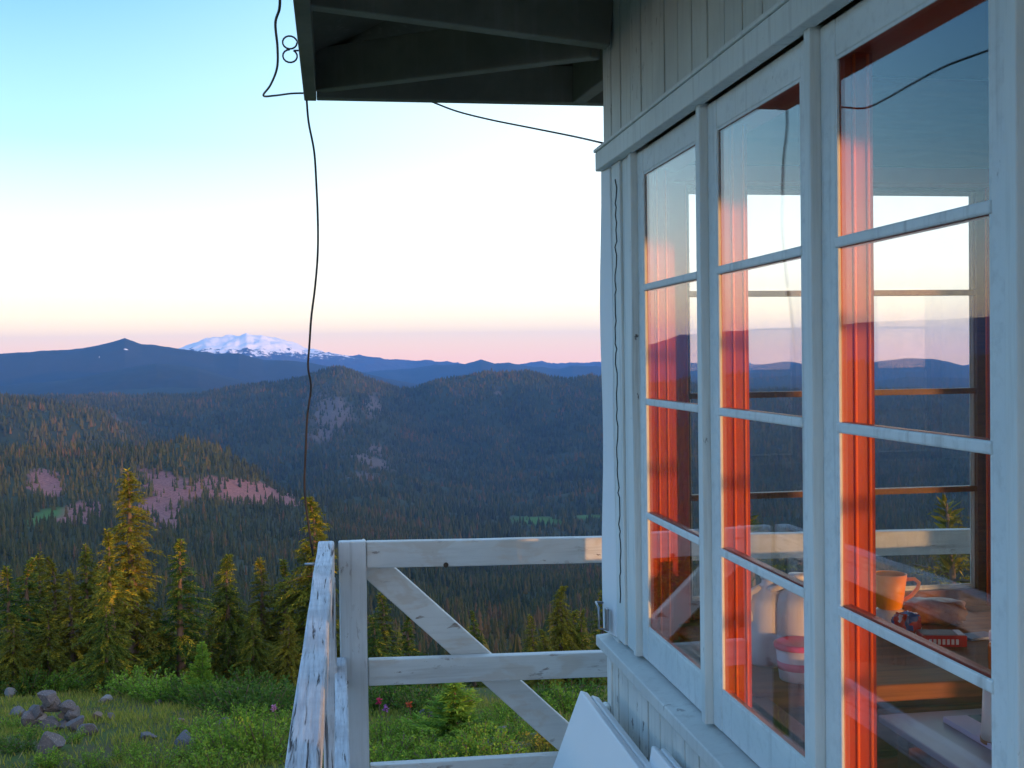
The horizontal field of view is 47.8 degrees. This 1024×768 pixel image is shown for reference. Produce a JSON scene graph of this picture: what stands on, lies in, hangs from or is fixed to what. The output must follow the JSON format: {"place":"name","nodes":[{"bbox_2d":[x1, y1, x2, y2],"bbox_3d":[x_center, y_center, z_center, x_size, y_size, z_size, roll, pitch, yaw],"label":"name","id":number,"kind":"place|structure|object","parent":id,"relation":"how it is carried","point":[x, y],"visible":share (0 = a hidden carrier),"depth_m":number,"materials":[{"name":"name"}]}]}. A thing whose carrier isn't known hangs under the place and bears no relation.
{"place":"outdoors","nodes":[
{"label":"outdoors","id":0,"kind":"place"},
{"bbox_2d":[0,680,607,767],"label":"ground","id":1,"kind":"structure","parent":0,"point":[67,748],"depth_m":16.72,"materials":[{"name":"green plant"}]},
{"bbox_2d":[0,725,40,755],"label":"shrub","id":2,"kind":"object","parent":1,"relation":"on","point":[10,748],"visible":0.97,"depth_m":15.73,"materials":[{"name":"green plant"}]},
{"bbox_2d":[0,565,43,694],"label":"conifer","id":3,"kind":"object","parent":1,"relation":"on","point":[4,573],"visible":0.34,"depth_m":28.41,"materials":[{"name":"green plant"}]},
{"bbox_2d":[0,612,58,696],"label":"conifer","id":4,"kind":"object","parent":1,"relation":"on","point":[12,658],"visible":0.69,"depth_m":26.16,"materials":[{"name":"green plant"}]},
{"bbox_2d":[4,556,58,677],"bbox_3d":[-12.378,6.515,29.506,2.430,4.184,2.172,0,1,15],"label":"conifer","id":5,"kind":"object","parent":1,"relation":"on","point":[30,564],"visible":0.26,"depth_m":29.55,"materials":[{"name":"green plant"}]},
{"bbox_2d":[0,664,62,696],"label":"shrub","id":6,"kind":"object","parent":1,"relation":"on","point":[34,679],"visible":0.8,"depth_m":25.76,"materials":[{"name":"green plant"}]},
{"bbox_2d":[25,745,64,767],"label":"shrub","id":7,"kind":"object","parent":1,"relation":"on","point":[43,763],"visible":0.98,"depth_m":14.85,"materials":[{"name":"green plant"}]},
{"bbox_2d":[19,551,76,649],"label":"conifer","id":8,"kind":"object","parent":1,"relation":"on","point":[39,562],"visible":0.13,"depth_m":31.52,"materials":[{"name":"green plant"}]},
{"bbox_2d":[35,731,65,753],"bbox_3d":[-6.286,4.881,15.709,0.379,0.360,0.297,-4,4,-6],"label":"rock","id":9,"kind":"object","parent":1,"relation":"on","point":[50,740],"visible":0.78,"depth_m":15.59,"materials":[{"name":"grey stone"}]},
{"bbox_2d":[33,556,68,669],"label":"conifer","id":10,"kind":"object","parent":1,"relation":"on","point":[54,586],"visible":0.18,"depth_m":30.68,"materials":[{"name":"green plant"}]},
{"bbox_2d":[21,608,86,694],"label":"conifer","id":11,"kind":"object","parent":1,"relation":"on","point":[49,654],"visible":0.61,"depth_m":26.90,"materials":[{"name":"green plant"}]},
{"bbox_2d":[30,670,77,693],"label":"shrub","id":12,"kind":"object","parent":1,"relation":"on","point":[61,685],"visible":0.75,"depth_m":26.13,"materials":[{"name":"green plant"}]},
{"bbox_2d":[35,665,85,692],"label":"shrub","id":13,"kind":"object","parent":1,"relation":"on","point":[74,687],"visible":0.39,"depth_m":26.31,"materials":[{"name":"green plant"}]},
{"bbox_2d":[40,569,92,669],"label":"conifer","id":14,"kind":"object","parent":1,"relation":"on","point":[71,634],"visible":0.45,"depth_m":29.45,"materials":[{"name":"green plant"}]},
{"bbox_2d":[59,542,103,669],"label":"conifer","id":15,"kind":"object","parent":1,"relation":"on","point":[86,583],"visible":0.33,"depth_m":30.01,"materials":[{"name":"green plant"}]},
{"bbox_2d":[66,746,117,767],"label":"shrub","id":16,"kind":"object","parent":1,"relation":"on","point":[94,761],"visible":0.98,"depth_m":14.86,"materials":[{"name":"green plant"}]},
{"bbox_2d":[72,592,134,694],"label":"conifer","id":17,"kind":"object","parent":1,"relation":"on","point":[108,663],"visible":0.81,"depth_m":24.07,"materials":[{"name":"green plant"}]},
{"bbox_2d":[61,528,154,694],"bbox_3d":[-8.586,5.281,24.931,2.245,4.322,2.803,-1,1,-20],"label":"conifer","id":18,"kind":"object","parent":1,"relation":"on","point":[109,574],"visible":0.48,"depth_m":25.04,"materials":[{"name":"green plant"}]},
{"bbox_2d":[95,665,150,695],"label":"shrub","id":19,"kind":"object","parent":1,"relation":"on","point":[111,683],"visible":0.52,"depth_m":23.58,"materials":[{"name":"green plant"}]},
{"bbox_2d":[107,737,153,762],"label":"shrub","id":20,"kind":"object","parent":1,"relation":"on","point":[135,749],"visible":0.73,"depth_m":15.17,"materials":[{"name":"green plant"}]},
{"bbox_2d":[73,468,195,682],"bbox_3d":[-8.936,4.911,27.655,3.042,5.878,2.963,-1,1,-22],"label":"conifer","id":21,"kind":"object","parent":1,"relation":"on","point":[133,547],"visible":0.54,"depth_m":27.46,"materials":[{"name":"green plant"}]},
{"bbox_2d":[104,667,174,699],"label":"shrub","id":22,"kind":"object","parent":1,"relation":"on","point":[126,687],"visible":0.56,"depth_m":22.59,"materials":[{"name":"green plant"}]},
{"bbox_2d":[123,745,180,767],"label":"shrub","id":23,"kind":"object","parent":1,"relation":"on","point":[141,759],"visible":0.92,"depth_m":14.52,"materials":[{"name":"green plant"}]},
{"bbox_2d":[130,676,185,703],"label":"shrub","id":24,"kind":"object","parent":1,"relation":"on","point":[151,696],"visible":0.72,"depth_m":21.66,"materials":[{"name":"green plant"}]},
{"bbox_2d":[133,537,221,683],"bbox_3d":[-8.097,5.639,27.360,2.636,4.043,2.599,0,2,40],"label":"conifer","id":25,"kind":"object","parent":1,"relation":"on","point":[182,642],"visible":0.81,"depth_m":27.36,"materials":[{"name":"green plant"}]},
{"bbox_2d":[160,727,225,762],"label":"shrub","id":26,"kind":"object","parent":1,"relation":"on","point":[185,753],"visible":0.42,"depth_m":15.07,"materials":[{"name":"green plant"}]},
{"bbox_2d":[154,674,235,706],"bbox_3d":[-5.841,5.683,21.371,1.188,0.720,1.271,-2,2,-44],"label":"shrub","id":27,"kind":"object","parent":1,"relation":"on","point":[176,682],"visible":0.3,"depth_m":21.29,"materials":[{"name":"green plant"}]},
{"bbox_2d":[170,705,221,735],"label":"shrub","id":28,"kind":"object","parent":1,"relation":"on","point":[203,722],"visible":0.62,"depth_m":17.08,"materials":[{"name":"green plant"}]},
{"bbox_2d":[177,641,221,706],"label":"young fir","id":29,"kind":"object","parent":1,"relation":"on","point":[202,661],"visible":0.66,"depth_m":20.81,"materials":[{"name":"green plant"}]},
{"bbox_2d":[172,681,257,709],"bbox_3d":[-5.067,5.365,19.860,1.165,0.627,1.089,0,1,25],"label":"shrub","id":30,"kind":"object","parent":1,"relation":"on","point":[202,696],"visible":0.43,"depth_m":19.75,"materials":[{"name":"green plant"}]},
{"bbox_2d":[176,740,255,767],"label":"shrub","id":31,"kind":"object","parent":1,"relation":"on","point":[206,761],"visible":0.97,"depth_m":14.19,"materials":[{"name":"green plant"}]},
{"bbox_2d":[186,715,246,746],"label":"shrub","id":32,"kind":"object","parent":1,"relation":"on","point":[200,729],"visible":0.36,"depth_m":15.91,"materials":[{"name":"green plant"}]},
{"bbox_2d":[199,620,234,682],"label":"conifer","id":33,"kind":"object","parent":1,"relation":"on","point":[216,668],"visible":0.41,"depth_m":28.61,"materials":[{"name":"green plant"}]},
{"bbox_2d":[184,717,264,763],"bbox_3d":[-3.737,4.665,14.984,0.946,0.583,0.876,-1,1,4],"label":"shrub","id":34,"kind":"object","parent":1,"relation":"on","point":[230,748],"visible":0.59,"depth_m":14.97,"materials":[{"name":"green plant"}]},
{"bbox_2d":[189,678,277,714],"bbox_3d":[-4.556,5.256,19.238,1.287,0.669,1.377,-1,1,9],"label":"shrub","id":35,"kind":"object","parent":1,"relation":"on","point":[230,696],"visible":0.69,"depth_m":19.27,"materials":[{"name":"green plant"}]},
{"bbox_2d":[194,554,279,681],"bbox_3d":[-7.570,6.436,29.550,3.379,4.337,2.656,0,1,19],"label":"conifer","id":36,"kind":"object","parent":1,"relation":"on","point":[230,645],"visible":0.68,"depth_m":29.04,"materials":[{"name":"green plant"}]},
{"bbox_2d":[208,670,269,693],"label":"shrub","id":37,"kind":"object","parent":1,"relation":"on","point":[235,680],"visible":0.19,"depth_m":22.36,"materials":[{"name":"green plant"}]},
{"bbox_2d":[217,702,273,737],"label":"shrub","id":38,"kind":"object","parent":1,"relation":"on","point":[238,713],"visible":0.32,"depth_m":16.66,"materials":[{"name":"green plant"}]},
{"bbox_2d":[223,665,285,702],"bbox_3d":[-5.010,5.855,22.293,1.188,0.795,1.271,0,2,31],"label":"shrub","id":39,"kind":"object","parent":1,"relation":"on","point":[239,672],"visible":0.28,"depth_m":22.52,"materials":[{"name":"green plant"}]},
{"bbox_2d":[227,608,282,683],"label":"conifer","id":40,"kind":"object","parent":1,"relation":"on","point":[254,656],"visible":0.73,"depth_m":27.82,"materials":[{"name":"green plant"}]},
{"bbox_2d":[222,678,292,713],"bbox_3d":[-4.262,5.303,19.373,1.188,0.624,1.271,-1,1,-15],"label":"shrub","id":41,"kind":"object","parent":1,"relation":"on","point":[279,696],"visible":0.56,"depth_m":19.41,"materials":[{"name":"green plant"}]},
{"bbox_2d":[227,714,288,763],"bbox_3d":[-3.238,4.628,14.892,0.956,0.645,1.032,-1,1,2],"label":"shrub","id":42,"kind":"object","parent":1,"relation":"on","point":[272,742],"visible":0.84,"depth_m":14.93,"materials":[{"name":"green plant"}]},
{"bbox_2d":[231,556,287,680],"bbox_3d":[-6.802,6.529,30.430,2.486,4.071,2.522,-1,1,-16],"label":"conifer","id":43,"kind":"object","parent":1,"relation":"on","point":[262,615],"visible":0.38,"depth_m":30.29,"materials":[{"name":"green plant"}]},
{"bbox_2d":[261,559,302,678],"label":"conifer","id":44,"kind":"object","parent":1,"relation":"on","point":[283,568],"visible":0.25,"depth_m":30.46,"materials":[{"name":"green plant"}]},
{"bbox_2d":[267,614,301,685],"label":"conifer","id":45,"kind":"object","parent":1,"relation":"on","point":[288,647],"visible":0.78,"depth_m":26.54,"materials":[{"name":"green plant"}]},
{"bbox_2d":[265,495,397,685],"bbox_3d":[-4.504,5.969,29.893,4.135,6.266,3.251,-2,2,-40],"label":"conifer","id":46,"kind":"object","parent":1,"relation":"on","point":[300,596],"visible":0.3,"depth_m":29.52,"materials":[{"name":"green plant"}]},
{"bbox_2d":[367,615,403,687],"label":"conifer","id":47,"kind":"object","parent":1,"relation":"on","point":[377,652],"visible":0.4,"depth_m":28.85,"materials":[{"name":"green plant"}]},
{"bbox_2d":[369,713,407,747],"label":"shrub","id":48,"kind":"object","parent":1,"relation":"on","point":[387,729],"visible":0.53,"depth_m":15.85,"materials":[{"name":"green plant"}]},
{"bbox_2d":[369,736,411,763],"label":"shrub","id":49,"kind":"object","parent":1,"relation":"on","point":[374,758],"visible":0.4,"depth_m":13.91,"materials":[{"name":"green plant"}]},
{"bbox_2d":[368,685,422,715],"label":"shrub","id":50,"kind":"object","parent":1,"relation":"on","point":[371,700],"visible":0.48,"depth_m":19.84,"materials":[{"name":"green plant"}]},
{"bbox_2d":[367,592,429,687],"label":"conifer","id":51,"kind":"object","parent":1,"relation":"on","point":[385,634],"visible":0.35,"depth_m":30.91,"materials":[{"name":"green plant"}]},
{"bbox_2d":[369,727,434,761],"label":"shrub","id":52,"kind":"object","parent":1,"relation":"on","point":[389,745],"visible":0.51,"depth_m":14.36,"materials":[{"name":"green plant"}]},
{"bbox_2d":[368,683,443,712],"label":"shrub","id":53,"kind":"object","parent":1,"relation":"on","point":[425,696],"visible":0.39,"depth_m":20.13,"materials":[{"name":"green plant"}]},
{"bbox_2d":[394,615,424,687],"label":"conifer","id":54,"kind":"object","parent":1,"relation":"on","point":[405,642],"visible":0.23,"depth_m":31.98,"materials":[{"name":"green plant"}]},
{"bbox_2d":[386,684,452,719],"bbox_3d":[-1.390,5.142,18.620,1.089,0.674,1.165,-1,1,-24],"label":"shrub","id":55,"kind":"object","parent":1,"relation":"on","point":[414,704],"visible":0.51,"depth_m":18.65,"materials":[{"name":"green plant"}]},
{"bbox_2d":[391,725,453,755],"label":"shrub","id":56,"kind":"object","parent":1,"relation":"on","point":[421,737],"visible":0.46,"depth_m":14.70,"materials":[{"name":"green plant"}]},
{"bbox_2d":[411,739,457,759],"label":"shrub","id":57,"kind":"object","parent":1,"relation":"on","point":[428,749],"visible":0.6,"depth_m":13.87,"materials":[{"name":"green plant"}]},
{"bbox_2d":[399,682,504,745],"bbox_3d":[-0.898,4.533,15.638,1.384,1.069,1.286,-2,2,-41],"label":"young fir","id":58,"kind":"object","parent":1,"relation":"on","point":[445,718],"visible":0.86,"depth_m":15.54,"materials":[{"name":"green plant"}]},
{"bbox_2d":[433,728,498,758],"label":"shrub","id":59,"kind":"object","parent":1,"relation":"on","point":[463,754],"visible":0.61,"depth_m":13.83,"materials":[{"name":"green plant"}]},
{"bbox_2d":[463,610,487,687],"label":"conifer","id":60,"kind":"object","parent":1,"relation":"on","point":[474,635],"visible":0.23,"depth_m":33.12,"materials":[{"name":"green plant"}]},
{"bbox_2d":[450,715,514,750],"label":"shrub","id":61,"kind":"object","parent":1,"relation":"on","point":[478,734],"visible":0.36,"depth_m":14.56,"materials":[{"name":"green plant"}]},
{"bbox_2d":[453,729,528,756],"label":"shrub","id":62,"kind":"object","parent":1,"relation":"on","point":[501,750],"visible":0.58,"depth_m":13.88,"materials":[{"name":"green plant"}]},
{"bbox_2d":[478,703,520,725],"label":"shrub","id":63,"kind":"object","parent":1,"relation":"on","point":[505,711],"visible":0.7,"depth_m":17.16,"materials":[{"name":"green plant"}]},
{"bbox_2d":[487,713,534,741],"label":"shrub","id":64,"kind":"object","parent":1,"relation":"on","point":[518,728],"visible":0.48,"depth_m":15.04,"materials":[{"name":"green plant"}]},
{"bbox_2d":[512,730,558,751],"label":"shrub","id":65,"kind":"object","parent":1,"relation":"on","point":[540,739],"visible":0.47,"depth_m":14.49,"materials":[{"name":"yellow plant"}]},
{"bbox_2d":[519,613,552,685],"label":"conifer","id":66,"kind":"object","parent":1,"relation":"on","point":[531,638],"visible":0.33,"depth_m":29.11,"materials":[{"name":"green plant"}]},
{"bbox_2d":[523,629,564,687],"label":"conifer","id":67,"kind":"object","parent":1,"relation":"on","point":[543,642],"visible":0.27,"depth_m":28.09,"materials":[{"name":"green plant"}]},
{"bbox_2d":[530,586,590,686],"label":"conifer","id":68,"kind":"object","parent":1,"relation":"on","point":[565,639],"visible":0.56,"depth_m":30.02,"materials":[{"name":"green plant"}]},
{"bbox_2d":[541,682,590,718],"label":"shrub","id":69,"kind":"object","parent":1,"relation":"on","point":[564,706],"visible":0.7,"depth_m":18.90,"materials":[{"name":"green plant"}]},
{"bbox_2d":[540,677,607,706],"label":"shrub","id":70,"kind":"object","parent":1,"relation":"on","point":[593,689],"visible":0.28,"depth_m":20.76,"materials":[{"name":"green plant"}]},
{"bbox_2d":[565,609,593,685],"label":"conifer","id":71,"kind":"object","parent":1,"relation":"on","point":[580,625],"visible":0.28,"depth_m":30.06,"materials":[{"name":"green plant"}]},
{"bbox_2d":[586,591,607,683],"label":"conifer","id":72,"kind":"object","parent":1,"relation":"on","point":[596,626],"visible":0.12,"depth_m":31.03,"materials":[{"name":"green plant"}]},
{"bbox_2d":[293,0,1023,767],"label":"lookout cabin","id":73,"kind":"object","parent":1,"relation":"on","point":[835,114],"visible":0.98,"depth_m":2.23,"materials":[{"name":"white paint"}]},
{"bbox_2d":[262,0,302,96],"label":"cable","id":74,"kind":"object","parent":73,"relation":"hanging from","point":[277,44],"visible":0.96,"depth_m":2.79,"materials":[{"name":"metal"}]},
{"bbox_2d":[303,100,318,556],"bbox_3d":[-0.628,-0.178,3.600,0.045,1.431,0.062,0,1,25],"label":"cable","id":75,"kind":"object","parent":73,"relation":"hanging from","point":[309,344],"visible":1,"depth_m":3.60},
{"bbox_2d":[434,103,602,143],"bbox_3d":[0.079,-0.776,3.451,0.226,0.266,0.824,-2,2,-37],"label":"cable","id":76,"kind":"object","parent":73,"relation":"hanging from","point":[519,125],"visible":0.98,"depth_m":3.67,"materials":[{"name":"metal"}]},
{"bbox_2d":[637,114,701,710],"bbox_3d":[0.352,0.057,2.496,0.028,1.195,0.496,-1,1,-9],"label":"window","id":77,"kind":"structure","parent":73,"relation":"in","point":[679,668],"depth_m":2.69,"materials":[{"name":"paint"}]},
{"bbox_2d":[686,185,802,619],"bbox_3d":[0.630,0.040,3.036,0.437,1.195,0.028,-1,1,-9],"label":"window","id":78,"kind":"structure","parent":73,"relation":"in","point":[690,189],"depth_m":3.02,"materials":[{"name":"paint"}]},
{"bbox_2d":[707,40,809,767],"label":"window","id":79,"kind":"structure","parent":73,"relation":"in","point":[754,735],"depth_m":2.15,"materials":[{"name":"paint"}]},
{"bbox_2d":[679,612,990,767],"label":"counter","id":80,"kind":"object","parent":73,"relation":"on","point":[908,681],"visible":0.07,"depth_m":2.40,"materials":[{"name":"brown wood"}]},
{"bbox_2d":[751,576,780,667],"bbox_3d":[0.568,0.513,2.539,0.103,0.202,0.110,0,1,23],"label":"plastic jug","id":81,"kind":"object","parent":80,"relation":"on","point":[764,600],"visible":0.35,"depth_m":2.50,"materials":[{"name":"white plastic"}]},
{"bbox_2d":[768,572,803,637],"bbox_3d":[0.621,0.513,2.511,0.114,0.202,0.107,-2,2,-39],"label":"plastic jug","id":82,"kind":"object","parent":80,"relation":"on","point":[790,613],"visible":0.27,"depth_m":2.47,"materials":[{"name":"white plastic"}]},
{"bbox_2d":[774,636,803,683],"bbox_3d":[0.599,0.577,2.413,0.102,0.079,0.102,-1,1,-9],"label":"tub","id":83,"kind":"object","parent":80,"relation":"on","point":[790,656],"visible":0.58,"depth_m":2.38,"materials":[{"name":"plastic"}]},
{"bbox_2d":[876,607,904,621],"bbox_3d":[0.950,0.583,2.904,0.100,0.036,0.100,-1,1,-9],"label":"stacked bowl","id":84,"kind":"object","parent":80,"relation":"on","point":[887,615],"visible":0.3,"depth_m":2.87,"materials":[{"name":"white ceramic"}]},
{"bbox_2d":[876,570,920,609],"bbox_3d":[0.963,0.520,2.905,0.115,0.087,0.086,-1,1,-9],"label":"mug","id":85,"kind":"object","parent":84,"relation":"on","point":[890,589],"visible":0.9,"depth_m":2.88,"materials":[{"name":"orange ceramic"}]},
{"bbox_2d":[903,597,967,624],"bbox_3d":[1.061,0.569,2.896,0.159,0.066,0.089,-1,1,11],"label":"bread bag","id":86,"kind":"object","parent":80,"relation":"on","point":[938,610],"visible":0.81,"depth_m":2.86,"materials":[{"name":"plastic"}]},
{"bbox_2d":[916,629,966,646],"bbox_3d":[0.999,0.591,2.686,0.100,0.028,0.061,-1,1,6],"label":"carton","id":87,"kind":"object","parent":80,"relation":"on","point":[949,638],"visible":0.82,"depth_m":2.66,"materials":[{"name":"red cardboard"}]},
{"bbox_2d":[820,0,1006,767],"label":"window","id":88,"kind":"structure","parent":73,"relation":"in","point":[867,20],"depth_m":1.62,"materials":[{"name":"paint"}]},
{"bbox_2d":[873,187,986,609],"bbox_3d":[1.085,0.032,3.106,0.437,1.195,0.028,-1,1,-9],"label":"window","id":89,"kind":"structure","parent":73,"relation":"in","point":[973,593],"depth_m":3.12,"materials":[{"name":"paint"}]},
{"bbox_2d":[878,708,991,767],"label":"map table","id":90,"kind":"object","parent":73,"relation":"on","point":[923,738],"visible":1,"depth_m":2.19,"materials":[{"name":"wood"}]},
{"bbox_2d":[943,715,991,750],"bbox_3d":[0.911,0.657,1.924,0.050,0.011,0.650,-1,1,-9],"label":"paper strip","id":91,"kind":"object","parent":90,"relation":"on","point":[968,726],"visible":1,"depth_m":2.19,"materials":[{"name":"white paper"}]},
{"bbox_2d":[980,689,991,744],"bbox_3d":[0.891,0.605,2.105,0.071,0.100,0.071,-1,1,-9],"label":"white cup","id":92,"kind":"object","parent":91,"relation":"on","point":[986,729],"visible":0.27,"depth_m":2.09,"materials":[{"name":"ceramic"}]},
{"bbox_3d":[2.671,1.660,1.338,5.840,0.215,5.760,-1,1,-9],"label":"catwalk","id":93,"kind":"object","parent":73,"relation":"attached to","visible":0},
{"bbox_2d":[285,541,349,767],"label":"railing","id":94,"kind":"object","parent":93,"relation":"on","point":[320,717],"visible":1,"depth_m":2.52,"materials":[{"name":"paint"}]},
{"bbox_2d":[553,691,652,767],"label":"shutter panel","id":95,"kind":"object","parent":93,"relation":"on","point":[596,735],"visible":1,"depth_m":2.72,"materials":[{"name":"paint"}]},
{"bbox_2d":[338,528,969,767],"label":"railing","id":96,"kind":"object","parent":93,"relation":"on","point":[378,563],"visible":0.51,"depth_m":3.74,"materials":[{"name":"paint"}]},
{"bbox_2d":[649,746,681,767],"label":"shutter panel","id":97,"kind":"object","parent":93,"relation":"on","point":[662,758],"visible":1,"depth_m":2.40,"materials":[{"name":"paint"}]},
{"bbox_2d":[0,338,968,395],"bbox_3d":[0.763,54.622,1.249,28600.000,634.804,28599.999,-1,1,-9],"label":"hills","id":98,"kind":"structure","parent":0,"point":[123,363],"depth_m":8152.87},
{"bbox_2d":[0,0,968,364],"label":"sky","id":99,"kind":"structure","parent":0,"point":[152,192],"materials":[{"name":"blue"}]},
{"bbox_2d":[0,369,969,687],"bbox_3d":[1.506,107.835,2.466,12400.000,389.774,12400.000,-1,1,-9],"label":"hills","id":100,"kind":"structure","parent":0,"point":[164,491],"depth_m":2835.11,"materials":[{"name":"green plant"}]},
{"bbox_2d":[0,364,969,688],"bbox_3d":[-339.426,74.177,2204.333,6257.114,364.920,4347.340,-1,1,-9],"label":"forest","id":101,"kind":"object","parent":100,"relation":"on","point":[504,620],"visible":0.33,"depth_m":1918.96,"materials":[{"name":"green plant"}]},
{"bbox_2d":[750,509,802,587],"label":"conifer","id":102,"kind":"object","parent":100,"relation":"on","point":[753,578],"visible":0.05,"depth_m":10.31,"materials":[{"name":"green plant"}]},
{"bbox_2d":[906,493,969,585],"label":"conifer","id":103,"kind":"object","parent":100,"relation":"on","point":[950,563],"visible":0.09,"depth_m":7.97,"materials":[{"name":"green plant"}]},
{"bbox_2d":[178,333,968,371],"bbox_3d":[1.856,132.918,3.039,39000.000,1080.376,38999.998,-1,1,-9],"label":"snow mountain","id":104,"kind":"structure","parent":0,"point":[263,347],"depth_m":15891.53,"materials":[{"name":"white snow"}]},
{"bbox_2d":[891,610,921,633],"bbox_3d":[0.941,0.574,2.752,0.071,0.065,0.053,-1,1,-26],"label":"snack packet","id":105,"kind":"object","parent":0,"point":[910,621],"visible":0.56,"depth_m":2.73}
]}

